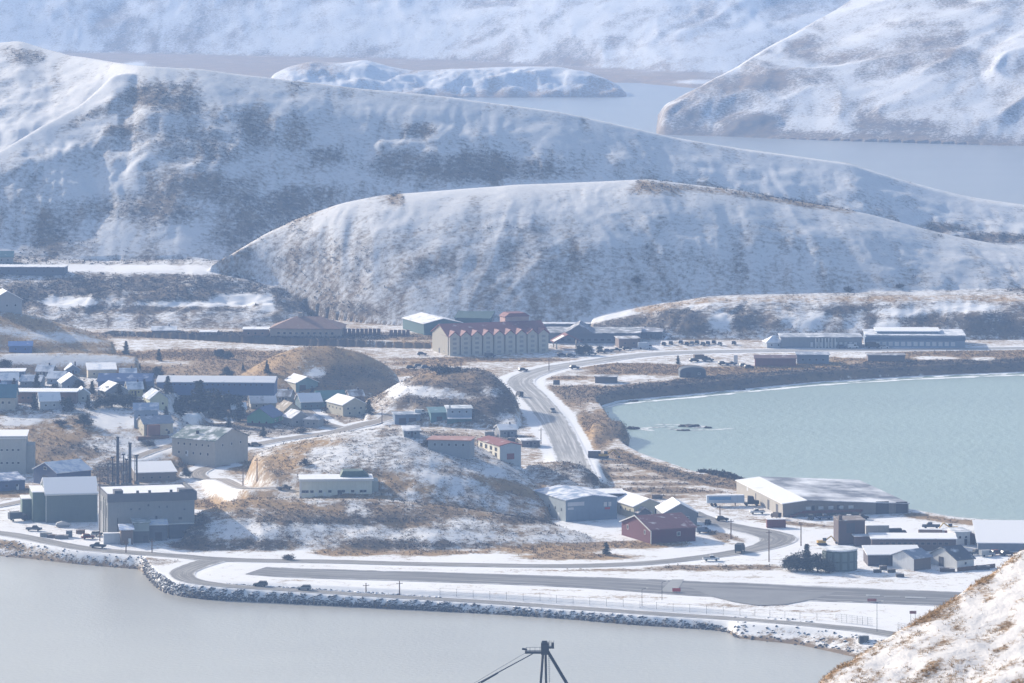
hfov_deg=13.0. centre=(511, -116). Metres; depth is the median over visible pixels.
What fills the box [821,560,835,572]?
pine tree
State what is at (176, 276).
dark brush
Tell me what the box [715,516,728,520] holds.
parked car
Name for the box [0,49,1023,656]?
ground
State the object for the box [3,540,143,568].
riprap
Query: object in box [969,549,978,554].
pickup truck
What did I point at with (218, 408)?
spruce tree
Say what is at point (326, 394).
teal barn
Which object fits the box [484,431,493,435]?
gear stack
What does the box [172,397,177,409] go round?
spruce tree
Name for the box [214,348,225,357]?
pine tree
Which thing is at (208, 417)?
road
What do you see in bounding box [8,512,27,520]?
box truck
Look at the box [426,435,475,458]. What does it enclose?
salmon roof house
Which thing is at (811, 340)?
school wing
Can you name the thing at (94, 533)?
parked car
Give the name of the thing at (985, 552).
van
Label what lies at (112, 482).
chimney stack
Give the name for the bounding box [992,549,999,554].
parked car
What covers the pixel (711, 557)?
pickup truck
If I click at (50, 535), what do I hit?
gear stack
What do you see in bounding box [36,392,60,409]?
white house
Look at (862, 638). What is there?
utility box
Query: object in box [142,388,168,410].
pale green house
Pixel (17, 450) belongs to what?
grey block
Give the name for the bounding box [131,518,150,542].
grey annex
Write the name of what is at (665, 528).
red house
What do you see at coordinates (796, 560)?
pine tree
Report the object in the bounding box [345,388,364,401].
house
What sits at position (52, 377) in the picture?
grey house
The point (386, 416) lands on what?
road
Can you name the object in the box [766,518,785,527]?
container
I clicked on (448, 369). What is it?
shrub
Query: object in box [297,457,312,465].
shrub
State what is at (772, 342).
snow hut
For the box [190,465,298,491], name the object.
road
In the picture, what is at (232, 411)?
house
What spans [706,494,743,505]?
semi trailer
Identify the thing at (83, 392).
white cabin
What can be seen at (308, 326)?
restaurant
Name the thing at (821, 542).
excavator
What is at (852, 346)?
van
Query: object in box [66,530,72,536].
gear stack
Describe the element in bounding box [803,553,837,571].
pine tree
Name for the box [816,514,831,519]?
pickup truck
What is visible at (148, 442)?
shrub
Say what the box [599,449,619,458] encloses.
excavator
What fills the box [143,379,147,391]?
spruce tree
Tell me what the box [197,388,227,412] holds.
pine tree
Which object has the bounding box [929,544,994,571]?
white barn
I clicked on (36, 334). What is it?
knolls
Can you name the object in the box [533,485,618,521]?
blue office
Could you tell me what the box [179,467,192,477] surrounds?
pine tree
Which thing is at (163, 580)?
riprap
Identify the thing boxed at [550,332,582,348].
entrance pavilion
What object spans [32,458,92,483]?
blue warehouse
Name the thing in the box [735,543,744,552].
box truck
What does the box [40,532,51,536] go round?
gear stack
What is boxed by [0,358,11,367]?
pine tree
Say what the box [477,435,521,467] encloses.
red roof house
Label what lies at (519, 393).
box truck
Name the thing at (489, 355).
van
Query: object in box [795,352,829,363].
slate shed
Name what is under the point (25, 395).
brown longhouse
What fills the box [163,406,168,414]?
spruce tree
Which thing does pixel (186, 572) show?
causeway road
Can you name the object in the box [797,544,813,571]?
spruce tree
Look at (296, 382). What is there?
house
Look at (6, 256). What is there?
teal lodge
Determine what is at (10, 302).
hillside house
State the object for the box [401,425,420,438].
house
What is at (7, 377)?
blue cottage
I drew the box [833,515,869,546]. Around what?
brown tower block
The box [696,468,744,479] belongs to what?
shore scrub
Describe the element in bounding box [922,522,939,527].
pickup truck
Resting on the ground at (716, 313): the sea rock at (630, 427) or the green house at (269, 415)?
the green house at (269, 415)
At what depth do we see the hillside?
315.36 m
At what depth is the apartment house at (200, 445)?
1793.08 m
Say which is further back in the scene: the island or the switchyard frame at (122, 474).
the island
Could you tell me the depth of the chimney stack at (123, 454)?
1727.87 m
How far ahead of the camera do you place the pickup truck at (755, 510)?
1650.41 m
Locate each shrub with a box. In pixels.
[52,419,66,425]
[136,398,147,402]
[140,440,155,445]
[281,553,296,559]
[295,427,307,432]
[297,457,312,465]
[418,440,427,445]
[426,363,446,373]
[441,365,453,371]
[452,366,462,371]
[630,275,640,282]
[843,285,853,291]
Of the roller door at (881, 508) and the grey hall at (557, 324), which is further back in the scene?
the grey hall at (557, 324)
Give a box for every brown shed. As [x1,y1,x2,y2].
[118,523,134,544]
[862,545,918,565]
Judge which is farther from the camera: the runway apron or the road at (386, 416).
the road at (386, 416)
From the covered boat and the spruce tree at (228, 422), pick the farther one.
the spruce tree at (228, 422)
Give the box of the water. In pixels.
[0,556,854,682]
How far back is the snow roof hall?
1569.62 m
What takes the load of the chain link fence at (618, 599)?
on the ground at (716, 313)
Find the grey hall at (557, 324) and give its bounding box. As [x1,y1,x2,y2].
[543,322,590,326]
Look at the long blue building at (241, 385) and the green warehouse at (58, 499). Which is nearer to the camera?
the green warehouse at (58, 499)
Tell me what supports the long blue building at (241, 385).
on the ground at (716, 313)
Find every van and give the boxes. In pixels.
[415,409,426,413]
[484,353,495,356]
[695,526,710,532]
[847,344,858,347]
[979,549,994,556]
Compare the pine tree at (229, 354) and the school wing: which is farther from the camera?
the school wing
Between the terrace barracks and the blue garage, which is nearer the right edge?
the blue garage
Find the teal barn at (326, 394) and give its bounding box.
[314,390,345,406]
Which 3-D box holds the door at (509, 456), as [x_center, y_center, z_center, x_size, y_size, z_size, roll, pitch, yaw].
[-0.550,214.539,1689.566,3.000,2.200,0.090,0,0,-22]
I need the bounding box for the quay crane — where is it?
[476,640,567,682]
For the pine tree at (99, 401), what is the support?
on the ground at (716, 313)
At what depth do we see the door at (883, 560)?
1525.44 m
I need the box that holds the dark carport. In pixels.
[594,488,624,496]
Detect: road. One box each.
[0,500,19,506]
[0,511,797,567]
[131,443,171,457]
[169,560,895,636]
[183,410,225,420]
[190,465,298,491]
[248,425,365,445]
[302,410,394,428]
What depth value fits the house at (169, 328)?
2322.64 m
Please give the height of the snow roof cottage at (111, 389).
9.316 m
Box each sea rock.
[626,426,639,428]
[678,424,699,426]
[734,387,745,389]
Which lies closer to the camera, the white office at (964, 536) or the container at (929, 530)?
the white office at (964, 536)
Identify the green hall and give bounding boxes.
[402,312,462,334]
[454,310,494,322]
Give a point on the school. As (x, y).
(913, 337)
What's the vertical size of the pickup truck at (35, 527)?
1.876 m
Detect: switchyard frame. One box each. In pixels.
[107,464,114,483]
[121,471,127,484]
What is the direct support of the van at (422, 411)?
on the knolls
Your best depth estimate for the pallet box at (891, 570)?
1510.16 m
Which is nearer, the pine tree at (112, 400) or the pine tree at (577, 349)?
the pine tree at (112, 400)
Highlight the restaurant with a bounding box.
[269,312,346,336]
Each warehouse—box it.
[20,476,98,522]
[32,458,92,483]
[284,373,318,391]
[735,476,909,517]
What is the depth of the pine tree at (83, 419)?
1833.29 m
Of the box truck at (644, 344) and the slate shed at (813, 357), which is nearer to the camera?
the slate shed at (813, 357)
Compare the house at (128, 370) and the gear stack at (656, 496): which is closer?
the gear stack at (656, 496)
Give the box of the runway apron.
[690,587,834,604]
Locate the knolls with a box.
[0,312,601,550]
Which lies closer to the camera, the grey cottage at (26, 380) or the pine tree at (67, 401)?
the pine tree at (67, 401)
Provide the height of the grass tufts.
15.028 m
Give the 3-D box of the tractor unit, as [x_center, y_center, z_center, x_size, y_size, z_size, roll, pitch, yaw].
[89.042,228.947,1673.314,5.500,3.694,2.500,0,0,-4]
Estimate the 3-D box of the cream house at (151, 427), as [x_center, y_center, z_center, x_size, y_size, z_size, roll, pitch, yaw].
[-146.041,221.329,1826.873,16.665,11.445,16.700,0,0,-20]
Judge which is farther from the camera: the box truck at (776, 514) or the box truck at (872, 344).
the box truck at (872, 344)
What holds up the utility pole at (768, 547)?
on the ground at (716, 313)
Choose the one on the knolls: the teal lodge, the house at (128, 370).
the house at (128, 370)
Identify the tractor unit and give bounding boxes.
[744,495,758,505]
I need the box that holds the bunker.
[594,374,618,382]
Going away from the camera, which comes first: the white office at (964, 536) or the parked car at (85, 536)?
the white office at (964, 536)
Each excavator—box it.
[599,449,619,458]
[817,536,837,545]
[939,522,957,527]
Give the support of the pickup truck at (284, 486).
on the road at (199, 473)
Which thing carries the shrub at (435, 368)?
on the knolls
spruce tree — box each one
[29,393,38,409]
[32,373,41,387]
[84,395,91,408]
[89,381,95,393]
[113,384,123,402]
[122,341,130,354]
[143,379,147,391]
[154,349,162,360]
[161,376,173,393]
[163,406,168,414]
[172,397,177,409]
[173,396,188,414]
[187,379,211,412]
[205,391,228,418]
[226,416,231,427]
[232,399,246,421]
[258,426,266,436]
[263,360,270,373]
[365,399,373,413]
[601,542,611,554]
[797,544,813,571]
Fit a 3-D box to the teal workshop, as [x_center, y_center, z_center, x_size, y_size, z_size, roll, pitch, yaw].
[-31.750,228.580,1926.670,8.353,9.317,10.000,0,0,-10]
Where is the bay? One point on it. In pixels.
(953, 447)
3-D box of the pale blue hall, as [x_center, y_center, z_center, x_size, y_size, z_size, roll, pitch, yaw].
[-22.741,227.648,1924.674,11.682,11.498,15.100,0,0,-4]
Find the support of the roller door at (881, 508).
in the warehouse at (791, 497)
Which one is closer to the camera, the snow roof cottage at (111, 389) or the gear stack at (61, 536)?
the gear stack at (61, 536)
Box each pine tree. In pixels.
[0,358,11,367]
[58,396,76,408]
[71,380,85,388]
[73,412,94,425]
[90,394,106,408]
[101,392,121,406]
[118,393,141,407]
[144,386,164,393]
[147,365,165,376]
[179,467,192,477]
[180,395,194,408]
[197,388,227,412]
[207,391,242,414]
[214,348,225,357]
[219,367,235,375]
[222,350,234,358]
[573,344,585,354]
[579,343,592,354]
[779,554,795,570]
[782,551,809,570]
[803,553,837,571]
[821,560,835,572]
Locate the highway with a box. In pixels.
[505,347,1023,475]
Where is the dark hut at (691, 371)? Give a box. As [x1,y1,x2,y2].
[678,365,705,376]
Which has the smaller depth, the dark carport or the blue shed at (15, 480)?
the dark carport
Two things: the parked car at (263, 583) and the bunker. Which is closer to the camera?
the parked car at (263, 583)
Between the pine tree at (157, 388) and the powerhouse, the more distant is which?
the pine tree at (157, 388)
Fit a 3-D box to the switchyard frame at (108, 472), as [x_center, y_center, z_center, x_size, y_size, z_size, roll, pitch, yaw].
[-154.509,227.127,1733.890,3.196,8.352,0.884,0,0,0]
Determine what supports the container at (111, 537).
on the ground at (716, 313)
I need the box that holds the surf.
[602,372,1023,519]
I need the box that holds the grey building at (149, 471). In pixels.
[131,460,176,481]
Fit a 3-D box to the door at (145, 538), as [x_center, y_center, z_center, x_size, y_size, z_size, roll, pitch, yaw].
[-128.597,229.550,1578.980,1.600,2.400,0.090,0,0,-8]
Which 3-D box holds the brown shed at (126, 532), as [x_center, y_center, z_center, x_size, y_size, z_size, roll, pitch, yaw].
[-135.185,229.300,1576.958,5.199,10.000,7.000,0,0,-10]
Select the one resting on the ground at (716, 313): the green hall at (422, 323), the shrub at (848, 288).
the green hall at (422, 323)
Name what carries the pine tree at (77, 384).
on the ground at (716, 313)
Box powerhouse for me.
[97,482,196,538]
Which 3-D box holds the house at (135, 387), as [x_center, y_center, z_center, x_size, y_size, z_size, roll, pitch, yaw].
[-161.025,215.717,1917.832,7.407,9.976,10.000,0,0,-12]
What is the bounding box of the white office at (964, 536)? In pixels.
[946,527,974,544]
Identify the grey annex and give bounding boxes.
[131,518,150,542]
[149,519,168,540]
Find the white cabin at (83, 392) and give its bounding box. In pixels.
[78,386,90,401]
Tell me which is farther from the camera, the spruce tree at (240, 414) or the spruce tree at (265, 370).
the spruce tree at (265, 370)
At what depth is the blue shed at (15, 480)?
1716.17 m
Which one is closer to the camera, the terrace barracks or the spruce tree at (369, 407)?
the spruce tree at (369, 407)
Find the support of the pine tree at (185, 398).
on the ground at (716, 313)
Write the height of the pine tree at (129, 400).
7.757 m
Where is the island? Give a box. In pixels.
[271,60,626,97]
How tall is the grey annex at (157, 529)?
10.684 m
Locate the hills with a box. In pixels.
[0,41,1023,323]
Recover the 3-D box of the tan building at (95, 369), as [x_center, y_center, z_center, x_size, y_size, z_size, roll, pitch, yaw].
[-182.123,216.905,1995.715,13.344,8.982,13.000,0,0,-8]
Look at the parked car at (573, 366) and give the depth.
2145.19 m
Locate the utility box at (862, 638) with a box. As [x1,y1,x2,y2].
[858,635,868,643]
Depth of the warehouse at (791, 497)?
1663.09 m
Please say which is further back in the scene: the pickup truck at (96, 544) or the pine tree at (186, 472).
the pine tree at (186, 472)
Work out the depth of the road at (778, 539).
1551.07 m
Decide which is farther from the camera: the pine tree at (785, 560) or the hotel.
the hotel
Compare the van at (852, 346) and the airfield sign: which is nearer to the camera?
the airfield sign
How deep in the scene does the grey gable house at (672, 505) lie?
1618.05 m
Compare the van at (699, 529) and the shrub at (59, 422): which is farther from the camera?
the shrub at (59, 422)
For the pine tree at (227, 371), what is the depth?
2110.32 m
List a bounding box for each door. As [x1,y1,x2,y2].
[143,536,147,542]
[155,532,161,540]
[300,385,305,390]
[399,418,405,423]
[507,453,513,459]
[876,501,888,513]
[880,557,887,565]
[896,502,906,512]
[939,556,943,566]
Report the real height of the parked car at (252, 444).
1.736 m
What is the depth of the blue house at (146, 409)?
1833.20 m
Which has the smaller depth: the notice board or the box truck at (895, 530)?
the box truck at (895, 530)
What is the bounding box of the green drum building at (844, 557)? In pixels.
[822,545,857,571]
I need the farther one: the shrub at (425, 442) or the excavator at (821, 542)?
the shrub at (425, 442)
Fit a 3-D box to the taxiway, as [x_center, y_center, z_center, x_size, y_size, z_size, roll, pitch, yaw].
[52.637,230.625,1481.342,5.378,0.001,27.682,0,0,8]
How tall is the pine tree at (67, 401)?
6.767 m
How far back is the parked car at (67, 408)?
1857.15 m
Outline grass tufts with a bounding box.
[818,549,1023,682]
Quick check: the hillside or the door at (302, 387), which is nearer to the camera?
the hillside
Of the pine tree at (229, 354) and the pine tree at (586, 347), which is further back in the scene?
the pine tree at (586, 347)
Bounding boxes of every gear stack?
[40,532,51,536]
[47,534,54,537]
[55,534,68,538]
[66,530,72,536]
[76,529,84,533]
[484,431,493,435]
[651,494,662,498]
[879,565,886,569]
[940,567,954,571]
[976,565,989,569]
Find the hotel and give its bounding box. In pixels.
[430,311,549,355]
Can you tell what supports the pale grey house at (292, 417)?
on the ground at (716, 313)
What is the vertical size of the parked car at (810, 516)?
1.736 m
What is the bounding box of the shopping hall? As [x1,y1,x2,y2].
[546,320,641,342]
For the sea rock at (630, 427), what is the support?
in the bay
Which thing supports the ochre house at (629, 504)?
on the ground at (716, 313)
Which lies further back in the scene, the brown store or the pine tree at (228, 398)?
the brown store
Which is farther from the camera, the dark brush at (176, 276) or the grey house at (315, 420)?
the dark brush at (176, 276)
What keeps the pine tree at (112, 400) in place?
on the ground at (716, 313)
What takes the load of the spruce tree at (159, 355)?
on the ground at (716, 313)
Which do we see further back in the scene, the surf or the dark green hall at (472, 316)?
the dark green hall at (472, 316)
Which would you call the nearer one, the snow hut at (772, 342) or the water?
the water
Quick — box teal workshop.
[426,406,446,422]
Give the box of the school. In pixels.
[862,327,965,347]
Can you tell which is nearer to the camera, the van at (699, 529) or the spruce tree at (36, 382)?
the van at (699, 529)
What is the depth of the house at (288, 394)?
2009.47 m
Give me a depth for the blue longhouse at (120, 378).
1939.13 m
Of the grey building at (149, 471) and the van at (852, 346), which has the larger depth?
the van at (852, 346)
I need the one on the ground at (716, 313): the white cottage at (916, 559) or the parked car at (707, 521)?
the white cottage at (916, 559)
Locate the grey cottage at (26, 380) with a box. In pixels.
[19,375,45,386]
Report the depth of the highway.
2029.44 m
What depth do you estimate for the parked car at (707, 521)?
1622.42 m
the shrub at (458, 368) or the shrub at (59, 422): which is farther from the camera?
the shrub at (458, 368)
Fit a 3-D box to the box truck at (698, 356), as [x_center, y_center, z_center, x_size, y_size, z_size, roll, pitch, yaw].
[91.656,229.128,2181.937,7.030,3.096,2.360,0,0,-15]
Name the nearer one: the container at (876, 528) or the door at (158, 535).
the door at (158, 535)
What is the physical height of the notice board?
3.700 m
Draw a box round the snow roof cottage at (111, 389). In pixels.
[97,380,129,396]
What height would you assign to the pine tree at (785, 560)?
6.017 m
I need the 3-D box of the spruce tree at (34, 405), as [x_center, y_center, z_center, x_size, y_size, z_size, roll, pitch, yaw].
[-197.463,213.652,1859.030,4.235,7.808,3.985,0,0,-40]
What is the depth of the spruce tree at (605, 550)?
1549.65 m
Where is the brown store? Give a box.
[242,327,269,336]
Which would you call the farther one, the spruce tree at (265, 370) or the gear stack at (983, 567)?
the spruce tree at (265, 370)
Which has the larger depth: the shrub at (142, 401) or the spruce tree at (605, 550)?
the shrub at (142, 401)
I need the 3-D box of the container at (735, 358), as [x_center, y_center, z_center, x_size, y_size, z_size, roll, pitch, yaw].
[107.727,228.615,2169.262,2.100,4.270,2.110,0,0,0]
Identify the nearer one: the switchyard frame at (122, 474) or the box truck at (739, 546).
the box truck at (739, 546)
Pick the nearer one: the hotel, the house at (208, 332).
the hotel
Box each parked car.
[62,406,73,410]
[81,533,94,538]
[91,531,102,535]
[250,442,261,446]
[253,581,267,586]
[296,584,311,589]
[569,365,579,368]
[705,519,710,524]
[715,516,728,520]
[808,514,813,519]
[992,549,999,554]
[1000,550,1013,555]
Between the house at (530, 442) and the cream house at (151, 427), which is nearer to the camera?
the cream house at (151, 427)
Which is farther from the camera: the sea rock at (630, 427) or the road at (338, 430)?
the sea rock at (630, 427)
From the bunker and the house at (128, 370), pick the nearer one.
the house at (128, 370)
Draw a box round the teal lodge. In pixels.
[0,251,13,263]
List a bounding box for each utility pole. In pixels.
[97,469,101,540]
[766,531,771,561]
[798,523,803,545]
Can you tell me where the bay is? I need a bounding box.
[601,372,1023,519]
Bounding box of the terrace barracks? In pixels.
[0,264,67,275]
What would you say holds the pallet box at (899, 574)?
on the ground at (716, 313)
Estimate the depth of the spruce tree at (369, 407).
1944.98 m
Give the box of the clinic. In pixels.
[298,469,377,497]
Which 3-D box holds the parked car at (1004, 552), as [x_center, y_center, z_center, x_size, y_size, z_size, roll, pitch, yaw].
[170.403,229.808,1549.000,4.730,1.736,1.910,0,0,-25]
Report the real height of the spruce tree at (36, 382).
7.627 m
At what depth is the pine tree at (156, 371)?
2110.07 m
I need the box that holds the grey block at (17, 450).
[0,429,34,473]
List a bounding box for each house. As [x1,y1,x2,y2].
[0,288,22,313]
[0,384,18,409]
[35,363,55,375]
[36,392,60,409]
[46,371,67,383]
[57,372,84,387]
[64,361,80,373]
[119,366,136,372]
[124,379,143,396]
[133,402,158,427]
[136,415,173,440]
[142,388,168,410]
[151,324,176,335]
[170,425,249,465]
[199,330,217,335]
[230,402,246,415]
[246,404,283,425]
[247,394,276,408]
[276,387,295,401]
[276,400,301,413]
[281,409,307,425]
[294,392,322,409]
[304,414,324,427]
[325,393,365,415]
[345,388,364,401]
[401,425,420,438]
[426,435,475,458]
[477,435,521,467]
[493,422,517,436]
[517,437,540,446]
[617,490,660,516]
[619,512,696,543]
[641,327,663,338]
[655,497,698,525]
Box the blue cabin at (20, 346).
[8,341,32,352]
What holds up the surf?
on the bay
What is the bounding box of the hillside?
[819,550,1023,682]
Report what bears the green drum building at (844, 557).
on the ground at (716, 313)
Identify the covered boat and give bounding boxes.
[56,521,70,526]
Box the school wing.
[778,333,862,347]
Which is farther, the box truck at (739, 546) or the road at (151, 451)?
the road at (151, 451)
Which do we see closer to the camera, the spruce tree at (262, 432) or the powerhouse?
the powerhouse
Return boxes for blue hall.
[0,368,26,376]
[444,405,472,423]
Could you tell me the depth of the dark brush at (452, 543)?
1661.73 m
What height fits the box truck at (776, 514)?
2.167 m
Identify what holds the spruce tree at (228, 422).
on the ground at (716, 313)
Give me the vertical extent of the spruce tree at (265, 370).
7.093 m
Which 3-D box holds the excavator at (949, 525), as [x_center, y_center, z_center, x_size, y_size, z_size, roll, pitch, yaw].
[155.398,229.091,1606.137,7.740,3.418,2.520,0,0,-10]
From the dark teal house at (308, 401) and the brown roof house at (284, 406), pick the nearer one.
the brown roof house at (284, 406)
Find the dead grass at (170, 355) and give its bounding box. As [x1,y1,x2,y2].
[0,293,1023,649]
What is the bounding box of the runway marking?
[866,594,925,598]
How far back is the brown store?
2301.92 m
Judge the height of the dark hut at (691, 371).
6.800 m
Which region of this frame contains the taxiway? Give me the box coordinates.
[661,579,683,591]
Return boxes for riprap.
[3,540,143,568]
[142,558,739,638]
[734,616,882,654]
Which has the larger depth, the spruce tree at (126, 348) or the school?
the school
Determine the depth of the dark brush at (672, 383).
2128.50 m
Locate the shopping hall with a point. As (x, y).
(584, 332)
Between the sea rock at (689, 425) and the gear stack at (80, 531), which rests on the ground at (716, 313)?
the gear stack at (80, 531)
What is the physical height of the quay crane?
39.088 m
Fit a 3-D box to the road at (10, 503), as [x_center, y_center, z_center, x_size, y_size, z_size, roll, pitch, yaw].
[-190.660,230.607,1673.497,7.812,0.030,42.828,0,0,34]
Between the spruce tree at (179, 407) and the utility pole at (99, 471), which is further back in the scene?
the spruce tree at (179, 407)
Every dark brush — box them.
[0,48,1023,319]
[0,229,1023,640]
[0,352,629,549]
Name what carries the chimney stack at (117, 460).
on the ground at (716, 313)
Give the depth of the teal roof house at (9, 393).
1859.80 m
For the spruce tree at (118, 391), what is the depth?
1877.53 m
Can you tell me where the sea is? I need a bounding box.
[456,82,1023,204]
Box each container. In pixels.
[103,532,119,543]
[588,450,600,457]
[733,355,737,363]
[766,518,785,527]
[865,524,888,533]
[918,528,942,532]
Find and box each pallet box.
[873,569,881,572]
[887,569,895,572]
[896,573,903,576]
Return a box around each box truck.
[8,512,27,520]
[516,391,523,396]
[638,342,651,348]
[693,354,707,358]
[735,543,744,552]
[771,512,781,517]
[866,342,879,347]
[889,528,906,532]
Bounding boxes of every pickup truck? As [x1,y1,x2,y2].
[26,525,41,530]
[90,542,105,547]
[276,484,291,489]
[702,555,719,560]
[749,508,764,513]
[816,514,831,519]
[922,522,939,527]
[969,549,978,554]
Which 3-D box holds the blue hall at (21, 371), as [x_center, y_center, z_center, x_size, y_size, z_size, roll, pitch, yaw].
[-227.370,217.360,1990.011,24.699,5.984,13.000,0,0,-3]
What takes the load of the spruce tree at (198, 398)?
on the ground at (716, 313)
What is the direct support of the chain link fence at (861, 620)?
on the ground at (716, 313)
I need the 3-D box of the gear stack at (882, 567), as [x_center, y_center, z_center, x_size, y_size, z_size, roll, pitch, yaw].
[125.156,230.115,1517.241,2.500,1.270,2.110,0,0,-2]
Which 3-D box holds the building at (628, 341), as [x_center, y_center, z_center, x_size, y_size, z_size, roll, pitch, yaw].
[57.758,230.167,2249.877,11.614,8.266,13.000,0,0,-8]
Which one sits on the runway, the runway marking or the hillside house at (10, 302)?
the runway marking
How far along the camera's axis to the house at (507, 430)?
1883.03 m
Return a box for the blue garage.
[391,411,420,424]
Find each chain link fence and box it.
[440,588,829,620]
[842,614,872,625]
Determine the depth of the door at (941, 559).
1524.32 m
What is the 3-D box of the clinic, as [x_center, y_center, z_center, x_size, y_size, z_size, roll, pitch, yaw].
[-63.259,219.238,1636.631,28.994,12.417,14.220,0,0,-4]
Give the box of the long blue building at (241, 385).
[156,375,277,395]
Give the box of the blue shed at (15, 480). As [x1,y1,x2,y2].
[0,471,26,490]
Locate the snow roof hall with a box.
[972,520,1023,550]
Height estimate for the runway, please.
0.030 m
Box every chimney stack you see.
[110,456,114,484]
[115,436,119,484]
[122,453,125,484]
[128,442,131,484]
[135,454,138,483]
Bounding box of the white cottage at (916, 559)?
[891,548,932,570]
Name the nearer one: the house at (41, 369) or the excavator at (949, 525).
the excavator at (949, 525)
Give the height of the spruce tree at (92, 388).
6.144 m
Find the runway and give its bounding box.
[246,567,961,605]
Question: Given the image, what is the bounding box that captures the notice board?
[553,380,559,384]
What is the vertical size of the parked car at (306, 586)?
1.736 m
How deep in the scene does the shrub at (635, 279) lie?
2373.31 m
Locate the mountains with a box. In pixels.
[0,0,1023,145]
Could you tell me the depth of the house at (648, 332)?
2286.91 m
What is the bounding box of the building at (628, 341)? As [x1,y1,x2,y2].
[614,336,640,347]
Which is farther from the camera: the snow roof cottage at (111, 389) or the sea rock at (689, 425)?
the sea rock at (689, 425)
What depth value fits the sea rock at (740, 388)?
2093.45 m
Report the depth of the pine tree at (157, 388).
1916.55 m
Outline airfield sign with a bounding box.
[672,588,680,591]
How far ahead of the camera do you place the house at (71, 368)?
2031.08 m
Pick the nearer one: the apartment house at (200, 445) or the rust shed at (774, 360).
the apartment house at (200, 445)
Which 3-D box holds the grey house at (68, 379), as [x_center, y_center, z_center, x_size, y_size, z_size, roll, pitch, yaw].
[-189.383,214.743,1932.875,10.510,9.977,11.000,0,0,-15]
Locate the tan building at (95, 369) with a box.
[86,362,116,377]
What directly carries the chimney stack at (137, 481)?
on the ground at (716, 313)
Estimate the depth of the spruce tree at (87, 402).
1861.45 m
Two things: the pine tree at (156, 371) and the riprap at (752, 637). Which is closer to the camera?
the riprap at (752, 637)
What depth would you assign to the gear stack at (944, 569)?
1511.64 m
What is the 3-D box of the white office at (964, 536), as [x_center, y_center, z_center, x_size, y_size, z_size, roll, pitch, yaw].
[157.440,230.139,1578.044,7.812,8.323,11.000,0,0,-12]
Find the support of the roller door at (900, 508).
in the warehouse at (791, 497)
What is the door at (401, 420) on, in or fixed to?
in the blue garage
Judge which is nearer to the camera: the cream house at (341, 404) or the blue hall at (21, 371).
the cream house at (341, 404)
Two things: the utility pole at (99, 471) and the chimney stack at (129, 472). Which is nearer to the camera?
the utility pole at (99, 471)
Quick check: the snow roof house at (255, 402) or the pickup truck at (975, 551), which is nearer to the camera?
the pickup truck at (975, 551)
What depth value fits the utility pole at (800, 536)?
1571.28 m
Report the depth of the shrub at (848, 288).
2375.61 m
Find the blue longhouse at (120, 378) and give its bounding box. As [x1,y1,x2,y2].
[97,373,155,390]
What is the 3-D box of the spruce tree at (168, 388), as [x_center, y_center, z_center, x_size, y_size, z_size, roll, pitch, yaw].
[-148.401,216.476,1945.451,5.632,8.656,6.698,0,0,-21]
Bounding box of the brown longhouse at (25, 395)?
[18,388,79,403]
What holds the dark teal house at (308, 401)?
on the ground at (716, 313)
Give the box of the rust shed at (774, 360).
[754,355,796,366]
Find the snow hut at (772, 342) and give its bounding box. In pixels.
[762,336,780,347]
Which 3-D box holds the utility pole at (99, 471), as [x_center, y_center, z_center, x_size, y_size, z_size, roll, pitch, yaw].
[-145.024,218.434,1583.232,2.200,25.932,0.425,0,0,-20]
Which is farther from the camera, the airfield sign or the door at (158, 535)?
the door at (158, 535)
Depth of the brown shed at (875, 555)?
1528.80 m
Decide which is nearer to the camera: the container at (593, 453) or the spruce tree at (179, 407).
the container at (593, 453)
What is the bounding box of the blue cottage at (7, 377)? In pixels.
[0,372,18,383]
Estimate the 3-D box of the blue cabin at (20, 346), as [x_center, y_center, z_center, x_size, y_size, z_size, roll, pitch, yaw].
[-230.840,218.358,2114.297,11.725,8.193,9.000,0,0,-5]
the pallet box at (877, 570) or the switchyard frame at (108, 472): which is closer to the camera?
the pallet box at (877, 570)

